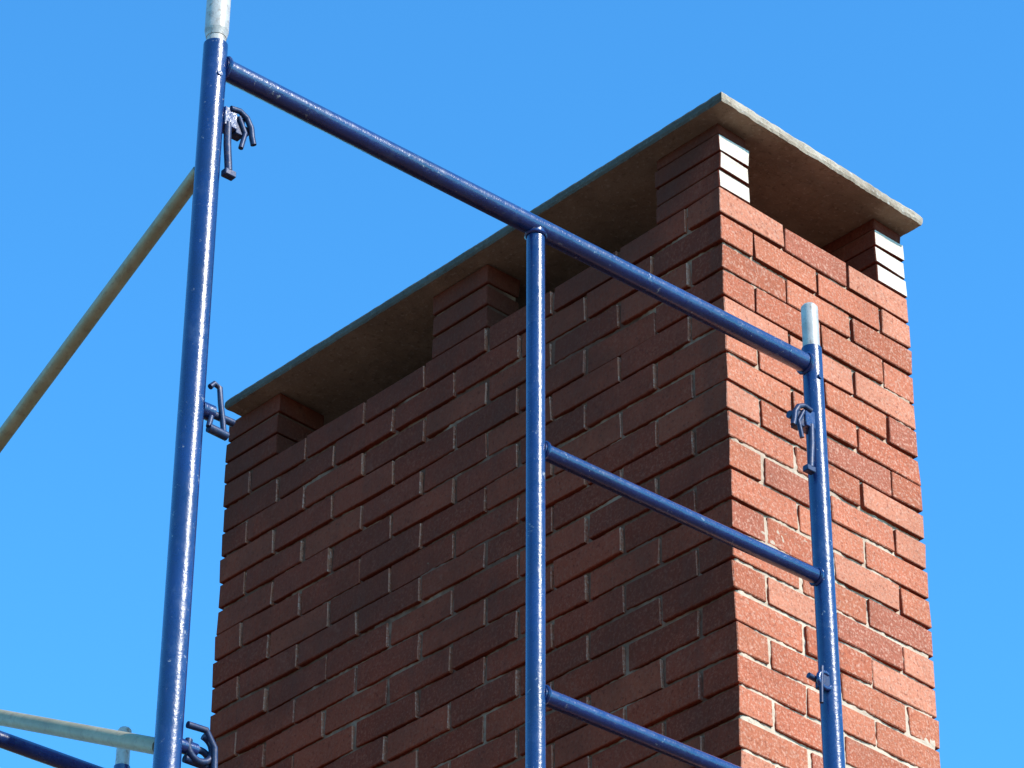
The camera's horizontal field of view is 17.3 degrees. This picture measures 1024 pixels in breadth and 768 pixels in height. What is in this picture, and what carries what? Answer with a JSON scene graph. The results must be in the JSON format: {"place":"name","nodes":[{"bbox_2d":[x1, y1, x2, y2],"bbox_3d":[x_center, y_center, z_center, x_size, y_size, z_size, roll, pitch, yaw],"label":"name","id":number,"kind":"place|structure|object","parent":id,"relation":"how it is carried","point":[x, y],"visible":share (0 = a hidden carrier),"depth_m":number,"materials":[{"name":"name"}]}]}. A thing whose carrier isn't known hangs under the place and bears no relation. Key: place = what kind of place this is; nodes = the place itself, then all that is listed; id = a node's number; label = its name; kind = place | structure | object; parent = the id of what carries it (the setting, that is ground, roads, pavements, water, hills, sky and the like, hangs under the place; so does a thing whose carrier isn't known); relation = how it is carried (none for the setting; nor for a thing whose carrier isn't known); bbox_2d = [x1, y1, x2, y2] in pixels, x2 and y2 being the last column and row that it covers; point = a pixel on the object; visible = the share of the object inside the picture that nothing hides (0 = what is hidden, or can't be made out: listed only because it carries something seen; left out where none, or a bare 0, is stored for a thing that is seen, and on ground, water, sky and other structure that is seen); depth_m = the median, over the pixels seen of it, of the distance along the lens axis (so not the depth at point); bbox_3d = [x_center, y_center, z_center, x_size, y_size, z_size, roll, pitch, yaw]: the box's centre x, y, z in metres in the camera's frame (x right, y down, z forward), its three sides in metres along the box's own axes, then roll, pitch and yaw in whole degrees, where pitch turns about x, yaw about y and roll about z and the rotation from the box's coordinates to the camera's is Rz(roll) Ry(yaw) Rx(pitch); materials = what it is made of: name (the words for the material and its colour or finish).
{"place":"outdoors","nodes":[
{"label":"outdoors","id":0,"kind":"place"},
{"bbox_2d":[0,0,1023,767],"label":"sky","id":1,"kind":"structure","parent":0,"point":[922,101],"materials":[{"name":"blue"}]},
{"label":"ground","id":2,"kind":"structure","parent":0,"visible":0},
{"bbox_2d":[0,0,844,767],"bbox_3d":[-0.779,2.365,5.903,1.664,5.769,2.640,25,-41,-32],"label":"scaffolding","id":3,"kind":"object","parent":2,"relation":"on","point":[168,746],"visible":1,"depth_m":6.16,"materials":[{"name":"blue metal"}]},
{"bbox_2d":[210,92,939,767],"bbox_3d":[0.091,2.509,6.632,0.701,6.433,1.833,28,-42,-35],"label":"brick chimney","id":4,"kind":"object","parent":2,"relation":"on","point":[372,588],"visible":0.89,"depth_m":7.68,"materials":[{"name":"brick"}]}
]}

